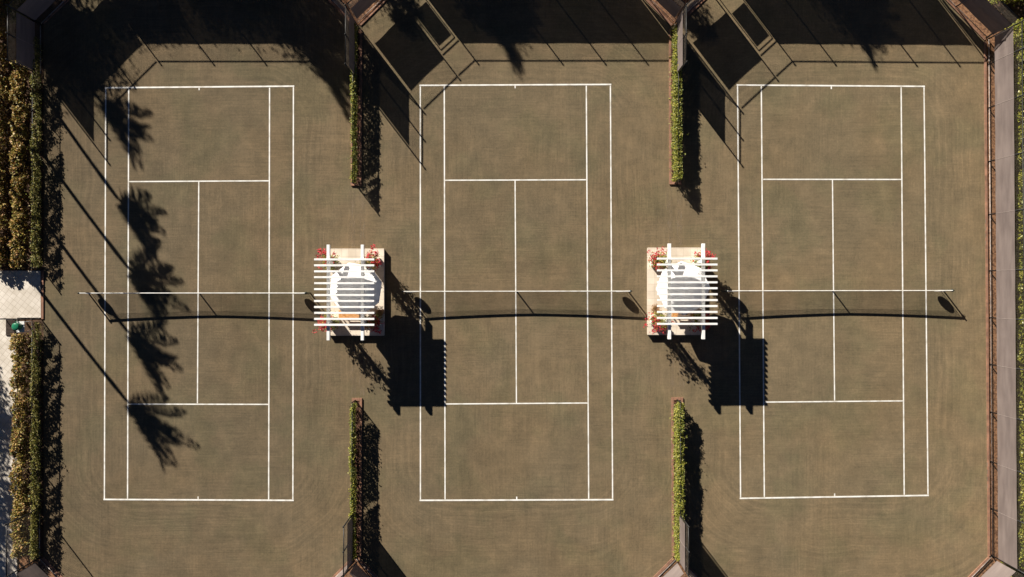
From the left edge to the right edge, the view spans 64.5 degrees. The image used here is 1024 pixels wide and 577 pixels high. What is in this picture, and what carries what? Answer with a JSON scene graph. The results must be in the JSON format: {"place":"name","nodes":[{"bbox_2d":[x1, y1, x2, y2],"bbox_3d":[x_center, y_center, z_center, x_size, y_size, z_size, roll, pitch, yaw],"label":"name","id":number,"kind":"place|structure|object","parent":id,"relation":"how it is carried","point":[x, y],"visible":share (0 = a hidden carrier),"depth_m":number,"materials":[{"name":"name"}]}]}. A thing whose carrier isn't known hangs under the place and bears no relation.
{"place":"outdoors","nodes":[
{"label":"outdoors","id":0,"kind":"place"},
{"bbox_2d":[6,318,15,335],"bbox_3d":[-28.989,2.224,46.938,0.560,0.065,1.000,0,90,0],"label":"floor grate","id":1,"kind":"object","parent":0,"point":[9,329],"visible":0.76,"depth_m":46.92,"materials":[{"name":"metal"}]},
{"bbox_2d":[0,0,1023,575],"bbox_3d":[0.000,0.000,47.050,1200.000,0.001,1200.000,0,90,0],"label":"ground","id":2,"kind":"structure","parent":0,"point":[1016,10],"depth_m":47.05,"materials":[{"name":"soil"}]},
{"bbox_2d":[0,0,11,267],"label":"hedge","id":3,"kind":"object","parent":2,"relation":"on","point":[3,123],"visible":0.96,"depth_m":46.42,"materials":[{"name":"green plant"}]},
{"bbox_2d":[6,0,26,23],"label":"hedge","id":4,"kind":"object","parent":2,"relation":"on","point":[16,7],"visible":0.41,"depth_m":46.15,"materials":[{"name":"green plant"}]},
{"bbox_2d":[7,60,31,269],"bbox_3d":[-28.215,-7.058,46.504,1.299,1.104,12.065,0,90,0],"label":"hedge","id":5,"kind":"object","parent":2,"relation":"on","point":[18,150],"visible":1,"depth_m":46.27,"materials":[{"name":"green plant"}]},
{"bbox_2d":[8,333,31,558],"bbox_3d":[-28.183,8.985,46.481,1.318,1.132,12.973,0,90,0],"label":"hedge","id":6,"kind":"object","parent":2,"relation":"on","point":[17,438],"visible":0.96,"depth_m":46.27,"materials":[{"name":"green plant"}]},
{"bbox_2d":[0,271,40,576],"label":"walkway","id":7,"kind":"structure","parent":2,"relation":"on","point":[20,294],"depth_m":46.97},
{"bbox_2d":[0,318,39,319],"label":"fence","id":8,"kind":"object","parent":7,"relation":"on","point":[17,319],"visible":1,"depth_m":46.10,"materials":[{"name":"black metal"}]},
{"bbox_2d":[17,321,30,331],"bbox_3d":[-28.061,2.191,46.650,0.440,0.640,0.620,0,90,0],"label":"cooler stand","id":9,"kind":"object","parent":7,"relation":"on","point":[23,327],"visible":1,"depth_m":46.33,"materials":[{"name":"white paint"}]},
{"bbox_2d":[11,322,22,331],"bbox_3d":[-28.111,2.161,46.105,0.459,0.446,0.530,-38,90,0],"label":"drink cooler","id":10,"kind":"object","parent":9,"relation":"on","point":[15,326],"visible":1,"depth_m":45.91,"materials":[{"name":"green plastic"}]},
{"bbox_2d":[4,508,40,576],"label":"chain link fence","id":11,"kind":"object","parent":2,"relation":"on","point":[6,524],"visible":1,"depth_m":44.72,"materials":[{"name":"black metal"}]},
{"bbox_2d":[5,7,41,75],"bbox_3d":[-27.232,-13.755,45.333,0.132,3.335,2.920,0,90,0],"label":"chain link fence","id":12,"kind":"object","parent":2,"relation":"on","point":[24,37],"visible":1,"depth_m":45.23,"materials":[{"name":"black metal"}]},
{"bbox_2d":[31,71,41,268],"bbox_3d":[-27.248,-6.744,46.510,0.084,0.980,11.286,0,90,0],"label":"fence","id":13,"kind":"object","parent":2,"relation":"on","point":[32,169],"visible":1,"depth_m":46.09,"materials":[{"name":"black metal"}]},
{"bbox_2d":[28,36,43,267],"bbox_3d":[-27.201,-7.790,46.446,0.625,1.174,13.268,0,90,0],"label":"climbing vine","id":14,"kind":"object","parent":13,"relation":"attached to","point":[36,180],"visible":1,"depth_m":46.41,"materials":[{"name":"green plant"}]},
{"bbox_2d":[31,318,41,512],"bbox_3d":[-27.277,7.229,46.510,0.084,0.980,11.014,0,90,0],"label":"fence","id":15,"kind":"object","parent":2,"relation":"on","point":[34,411],"visible":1,"depth_m":46.27,"materials":[{"name":"black metal"}]},
{"bbox_2d":[26,321,42,560],"bbox_3d":[-27.243,8.686,46.438,0.639,1.212,13.680,0,90,0],"label":"climbing vine","id":16,"kind":"object","parent":15,"relation":"attached to","point":[33,516],"visible":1,"depth_m":46.36,"materials":[{"name":"green plant"}]},
{"bbox_2d":[17,0,1000,576],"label":"mulch bed","id":17,"kind":"object","parent":2,"relation":"on","point":[963,10],"visible":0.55,"depth_m":47.03,"materials":[{"name":"brown soil"}]},
{"bbox_2d":[987,20,1023,573],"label":"chain link fence","id":18,"kind":"object","parent":17,"relation":"on","point":[1006,319],"visible":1,"depth_m":45.35,"materials":[{"name":"black metal"}]},
{"bbox_2d":[44,0,987,576],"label":"court surface","id":19,"kind":"object","parent":2,"relation":"on","point":[548,270],"visible":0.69,"depth_m":47.00,"materials":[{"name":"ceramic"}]},
{"bbox_2d":[77,292,310,293],"bbox_3d":[-18.063,0.260,46.440,13.054,1.120,0.150,0,90,0],"label":"tennis net","id":20,"kind":"object","parent":19,"relation":"on","point":[191,293],"visible":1,"depth_m":46.04,"materials":[{"name":"fabric"}]},
{"bbox_2d":[103,85,293,500],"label":"court lines","id":21,"kind":"object","parent":19,"relation":"on","point":[199,87],"visible":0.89,"depth_m":46.99,"materials":[{"name":"white paint"}]},
{"bbox_2d":[342,515,354,576],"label":"chain link fence","id":22,"kind":"object","parent":19,"relation":"on","point":[348,547],"visible":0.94,"depth_m":44.86,"materials":[{"name":"black metal"}]},
{"bbox_2d":[344,4,356,77],"bbox_3d":[-8.977,-13.702,45.333,0.131,3.335,3.278,0,90,0],"label":"chain link fence","id":23,"kind":"object","parent":19,"relation":"on","point":[351,46],"visible":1,"depth_m":44.89,"materials":[{"name":"black metal"}]},
{"bbox_2d":[351,400,355,525],"bbox_3d":[-9.070,10.950,46.420,0.084,1.160,9.076,0,90,0],"label":"fence","id":24,"kind":"object","parent":19,"relation":"on","point":[352,465],"visible":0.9,"depth_m":45.91,"materials":[{"name":"black metal"}]},
{"bbox_2d":[352,60,355,184],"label":"fence","id":25,"kind":"object","parent":19,"relation":"on","point":[352,134],"visible":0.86,"depth_m":45.91,"materials":[{"name":"black metal"}]},
{"bbox_2d":[351,29,361,185],"bbox_3d":[-9.002,-10.465,46.974,0.653,0.133,9.032,0,90,0],"label":"brick planter","id":26,"kind":"object","parent":19,"relation":"on","point":[359,107],"visible":0.55,"depth_m":46.91,"materials":[{"name":"brick"}]},
{"bbox_2d":[347,22,358,182],"bbox_3d":[-9.065,-10.566,46.369,0.494,1.367,9.148,0,90,0],"label":"climbing vine","id":27,"kind":"object","parent":26,"relation":"on","point":[355,127],"visible":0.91,"depth_m":46.16,"materials":[{"name":"green plant"}]},
{"bbox_2d":[352,398,361,555],"bbox_3d":[-8.983,10.911,46.974,0.614,0.133,9.148,0,90,0],"label":"brick planter","id":28,"kind":"object","parent":19,"relation":"on","point":[358,465],"visible":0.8,"depth_m":46.93,"materials":[{"name":"brick"}]},
{"bbox_2d":[348,402,357,560],"bbox_3d":[-9.095,10.998,46.386,0.560,1.329,9.047,0,90,0],"label":"climbing vine","id":29,"kind":"object","parent":28,"relation":"on","point":[353,439],"visible":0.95,"depth_m":46.11,"materials":[{"name":"green plant"}]},
{"bbox_2d":[331,249,384,335],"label":"stone platform","id":30,"kind":"structure","parent":19,"relation":"on","point":[351,330],"depth_m":46.70,"materials":[{"name":"stone"}]},
{"bbox_2d":[314,245,374,339],"bbox_3d":[-9.086,0.218,45.318,3.266,2.762,5.203,0,90,0],"label":"pergola","id":31,"kind":"object","parent":30,"relation":"on","point":[330,260],"visible":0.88,"depth_m":43.94,"materials":[{"name":"white paint"}]},
{"bbox_2d":[339,310,360,317],"bbox_3d":[-9.249,1.468,46.471,1.259,0.455,0.446,0,90,0],"label":"wooden bench","id":32,"kind":"object","parent":30,"relation":"on","point":[349,316],"visible":0.54,"depth_m":46.24,"materials":[{"name":"brown wood"}]},
{"bbox_2d":[331,263,381,314],"bbox_3d":[-8.682,0.019,45.580,2.772,2.239,2.772,-37,90,0],"label":"patio umbrella","id":33,"kind":"object","parent":30,"relation":"on","point":[377,285],"visible":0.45,"depth_m":44.89,"materials":[{"name":"white fabric"}]},
{"bbox_2d":[374,308,384,317],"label":"potted fern","id":34,"kind":"object","parent":30,"relation":"on","point":[379,311],"visible":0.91,"depth_m":46.25,"materials":[{"name":"plant"}]},
{"bbox_3d":[-10.358,-1.486,46.419,0.480,0.560,0.480,0,90,0],"label":"planter box","id":35,"kind":"object","parent":30,"relation":"on","visible":0},
{"bbox_2d":[315,248,339,269],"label":"flowering vine","id":36,"kind":"object","parent":35,"relation":"in","point":[321,252],"visible":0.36,"depth_m":45.24,"materials":[{"name":"red plant"}]},
{"bbox_3d":[-10.358,1.855,46.419,0.480,0.560,0.480,0,90,0],"label":"planter box","id":37,"kind":"object","parent":30,"relation":"on","visible":0},
{"bbox_2d":[313,311,340,333],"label":"flowering vine","id":38,"kind":"object","parent":37,"relation":"in","point":[325,321],"visible":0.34,"depth_m":45.23,"materials":[{"name":"red plant"}]},
{"bbox_2d":[41,0,989,576],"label":"brick kerb","id":39,"kind":"structure","parent":19,"relation":"on","point":[669,22],"depth_m":46.94,"materials":[{"name":"brick"}]},
{"bbox_2d":[11,559,57,576],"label":"chain link fence","id":40,"kind":"object","parent":39,"relation":"on","point":[33,570],"visible":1,"depth_m":45.66,"materials":[{"name":"black metal"}]},
{"bbox_2d":[5,0,64,24],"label":"chain link fence","id":41,"kind":"object","parent":39,"relation":"on","point":[33,10],"visible":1,"depth_m":45.57,"materials":[{"name":"black metal"}]},
{"bbox_2d":[332,0,348,16],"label":"chain link fence","id":42,"kind":"object","parent":39,"relation":"on","point":[339,5],"visible":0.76,"depth_m":45.47,"materials":[{"name":"black metal"}]},
{"bbox_2d":[336,566,346,576],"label":"chain link fence","id":43,"kind":"object","parent":39,"relation":"on","point":[340,574],"visible":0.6,"depth_m":45.91,"materials":[{"name":"metal"}]},
{"bbox_2d":[346,559,373,576],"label":"chain link fence","id":44,"kind":"object","parent":39,"relation":"on","point":[357,571],"visible":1,"depth_m":45.72,"materials":[{"name":"black metal"}]},
{"bbox_2d":[347,0,380,21],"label":"chain link fence","id":45,"kind":"object","parent":39,"relation":"on","point":[359,8],"visible":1,"depth_m":45.63,"materials":[{"name":"metal"}]},
{"bbox_2d":[651,0,684,21],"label":"chain link fence","id":46,"kind":"object","parent":39,"relation":"on","point":[672,7],"visible":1,"depth_m":45.58,"materials":[{"name":"metal"}]},
{"bbox_2d":[658,560,684,576],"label":"chain link fence","id":47,"kind":"object","parent":39,"relation":"on","point":[675,571],"visible":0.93,"depth_m":45.76,"materials":[{"name":"metal"}]},
{"bbox_2d":[685,565,696,576],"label":"chain link fence","id":48,"kind":"object","parent":39,"relation":"on","point":[691,573],"visible":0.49,"depth_m":45.54,"materials":[{"name":"black metal"}]},
{"bbox_2d":[949,0,1020,37],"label":"chain link fence","id":49,"kind":"object","parent":39,"relation":"on","point":[990,17],"visible":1,"depth_m":45.40,"materials":[{"name":"black metal"}]},
{"bbox_2d":[972,557,1023,576],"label":"chain link fence","id":50,"kind":"object","parent":39,"relation":"on","point":[997,569],"visible":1,"depth_m":45.66,"materials":[{"name":"metal"}]},
{"bbox_2d":[419,84,612,500],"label":"court lines","id":51,"kind":"object","parent":19,"relation":"on","point":[515,180],"visible":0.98,"depth_m":46.99,"materials":[{"name":"white paint"}]},
{"bbox_2d":[402,290,631,291],"bbox_3d":[0.309,0.151,46.440,13.132,1.120,0.150,0,90,0],"label":"tennis net","id":52,"kind":"object","parent":19,"relation":"on","point":[518,291],"visible":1,"depth_m":46.02,"materials":[{"name":"fabric"}]},
{"bbox_2d":[352,201,683,394],"bbox_3d":[0.291,0.252,46.995,19.429,0.001,12.016,0,90,0],"label":"sand streak","id":53,"kind":"object","parent":19,"relation":"on","point":[363,227],"visible":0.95,"depth_m":46.99,"materials":[{"name":"brown sand"}]},
{"bbox_2d":[647,248,700,334],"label":"stone platform","id":54,"kind":"structure","parent":19,"relation":"on","point":[652,284],"depth_m":46.70,"materials":[{"name":"stone"}]},
{"bbox_2d":[651,303,661,314],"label":"potted fern","id":55,"kind":"object","parent":54,"relation":"on","point":[655,308],"visible":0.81,"depth_m":46.27,"materials":[{"name":"plant"}]},
{"bbox_2d":[671,313,693,316],"bbox_3d":[9.764,1.411,46.471,1.259,0.455,0.446,0,90,0],"label":"wooden bench","id":56,"kind":"object","parent":54,"relation":"on","point":[679,315],"visible":0.38,"depth_m":46.24,"materials":[{"name":"brown wood"}]},
{"bbox_2d":[656,261,709,314],"bbox_3d":[9.496,-0.019,45.580,2.772,2.239,2.772,20,90,0],"label":"patio umbrella","id":57,"kind":"object","parent":54,"relation":"on","point":[682,290],"visible":0.49,"depth_m":44.87,"materials":[{"name":"white fabric"}]},
{"bbox_2d":[657,243,717,338],"bbox_3d":[9.509,0.156,45.318,3.265,2.762,5.210,0,90,0],"label":"pergola","id":58,"kind":"object","parent":54,"relation":"on","point":[701,260],"visible":0.88,"depth_m":43.94,"materials":[{"name":"white paint"}]},
{"bbox_2d":[669,29,680,183],"bbox_3d":[9.438,-10.504,46.974,0.711,0.133,8.954,0,90,0],"label":"brick planter","id":59,"kind":"object","parent":19,"relation":"on","point":[671,171],"visible":0.38,"depth_m":46.91,"materials":[{"name":"brick"}]},
{"bbox_2d":[667,24,687,181],"bbox_3d":[9.415,-10.651,46.367,1.232,1.365,9.088,0,90,0],"label":"climbing vine","id":60,"kind":"object","parent":59,"relation":"on","point":[674,128],"visible":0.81,"depth_m":46.05,"materials":[{"name":"green plant"}]},
{"bbox_2d":[674,26,679,182],"bbox_3d":[9.428,-10.620,46.420,0.084,1.160,9.115,0,90,0],"label":"fence","id":61,"kind":"object","parent":19,"relation":"on","point":[678,127],"visible":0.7,"depth_m":45.91,"materials":[{"name":"black metal"}]},
{"bbox_2d":[671,397,683,555],"bbox_3d":[9.574,10.892,46.974,0.711,0.133,9.187,0,90,0],"label":"brick planter","id":62,"kind":"object","parent":19,"relation":"on","point":[673,400],"visible":0.27,"depth_m":46.91,"materials":[{"name":"brick"}]},
{"bbox_2d":[670,401,687,561],"bbox_3d":[9.496,10.993,46.386,0.949,1.331,9.074,0,90,0],"label":"climbing vine","id":63,"kind":"object","parent":62,"relation":"on","point":[676,449],"visible":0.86,"depth_m":46.04,"materials":[{"name":"green plant"}]},
{"bbox_2d":[676,399,681,517],"bbox_3d":[9.545,10.930,46.420,0.084,1.160,9.115,0,90,0],"label":"fence","id":64,"kind":"object","parent":19,"relation":"on","point":[680,454],"visible":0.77,"depth_m":45.91,"materials":[{"name":"black metal"}]},
{"bbox_2d":[674,3,687,72],"bbox_3d":[9.411,-13.779,45.333,0.115,3.335,3.201,0,90,0],"label":"chain link fence","id":65,"kind":"object","parent":19,"relation":"on","point":[679,26],"visible":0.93,"depth_m":44.88,"materials":[{"name":"metal"}]},
{"bbox_2d":[678,515,689,576],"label":"chain link fence","id":66,"kind":"object","parent":19,"relation":"on","point":[682,540],"visible":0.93,"depth_m":44.95,"materials":[{"name":"metal"}]},
{"bbox_2d":[737,84,928,498],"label":"court lines","id":67,"kind":"object","parent":19,"relation":"on","point":[762,179],"visible":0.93,"depth_m":46.99,"materials":[{"name":"white paint"}]},
{"bbox_2d":[721,289,954,291],"bbox_3d":[18.604,0.116,46.440,13.054,1.120,0.150,0,90,0],"label":"tennis net","id":68,"kind":"object","parent":19,"relation":"on","point":[951,290],"visible":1,"depth_m":46.03,"materials":[{"name":"fabric"}]},
{"bbox_2d":[683,0,699,15],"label":"chain link fence","id":69,"kind":"object","parent":2,"relation":"on","point":[692,4],"visible":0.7,"depth_m":45.60,"materials":[{"name":"black metal"}]},
{"bbox_2d":[988,0,1023,6],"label":"hedge","id":70,"kind":"object","parent":2,"relation":"on","point":[1004,1],"visible":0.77,"depth_m":46.26,"materials":[{"name":"green plant"}]},
{"bbox_2d":[1001,562,1023,576],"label":"hedge","id":71,"kind":"object","parent":2,"relation":"on","point":[1020,574],"visible":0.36,"depth_m":46.12,"materials":[{"name":"green plant"}]},
{"bbox_2d":[1008,18,1023,568],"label":"hedge","id":72,"kind":"object","parent":2,"relation":"on","point":[1020,307],"visible":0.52,"depth_m":44.96,"materials":[{"name":"green plant"}]},
{"bbox_3d":[-7.783,-1.486,46.419,0.480,0.560,0.480,0,90,0],"label":"planter box","id":73,"kind":"object","parent":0,"visible":0},
{"bbox_2d":[355,244,381,270],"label":"flowering vine","id":74,"kind":"object","parent":73,"relation":"in","point":[375,256],"visible":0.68,"depth_m":45.42,"materials":[{"name":"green plant"}]},
{"bbox_3d":[-7.783,1.855,46.419,0.480,0.560,0.480,0,90,0],"label":"planter box","id":75,"kind":"object","parent":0,"visible":0},
{"bbox_2d":[357,313,384,333],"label":"flowering vine","id":76,"kind":"object","parent":75,"relation":"in","point":[377,319],"visible":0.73,"depth_m":45.52,"materials":[{"name":"red plant"}]},
{"bbox_3d":[8.212,-1.530,46.419,0.480,0.560,0.480,0,90,0],"label":"planter box","id":77,"kind":"object","parent":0,"visible":0},
{"bbox_2d":[647,247,671,269],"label":"flowering vine","id":78,"kind":"object","parent":77,"relation":"in","point":[655,256],"visible":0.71,"depth_m":45.52,"materials":[{"name":"red plant"}]},
{"bbox_3d":[8.212,1.800,46.419,0.480,0.560,0.480,0,90,0],"label":"planter box","id":79,"kind":"object","parent":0,"visible":0},
{"bbox_2d":[644,311,673,333],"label":"flowering vine","id":80,"kind":"object","parent":79,"relation":"in","point":[654,319],"visible":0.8,"depth_m":45.38,"materials":[{"name":"red plant"}]},
{"bbox_3d":[10.781,-1.530,46.419,0.480,0.560,0.480,0,90,0],"label":"planter box","id":81,"kind":"object","parent":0,"visible":0},
{"bbox_2d":[690,248,715,268],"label":"flowering vine","id":82,"kind":"object","parent":81,"relation":"in","point":[698,255],"visible":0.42,"depth_m":45.32,"materials":[{"name":"red plant"}]},
{"bbox_3d":[10.781,1.800,46.419,0.480,0.560,0.480,0,90,0],"label":"planter box","id":83,"kind":"object","parent":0,"visible":0},
{"bbox_2d":[689,310,710,331],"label":"flowering vine","id":84,"kind":"object","parent":83,"relation":"in","point":[706,320],"visible":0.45,"depth_m":45.45,"materials":[{"name":"green plant"}]}
]}

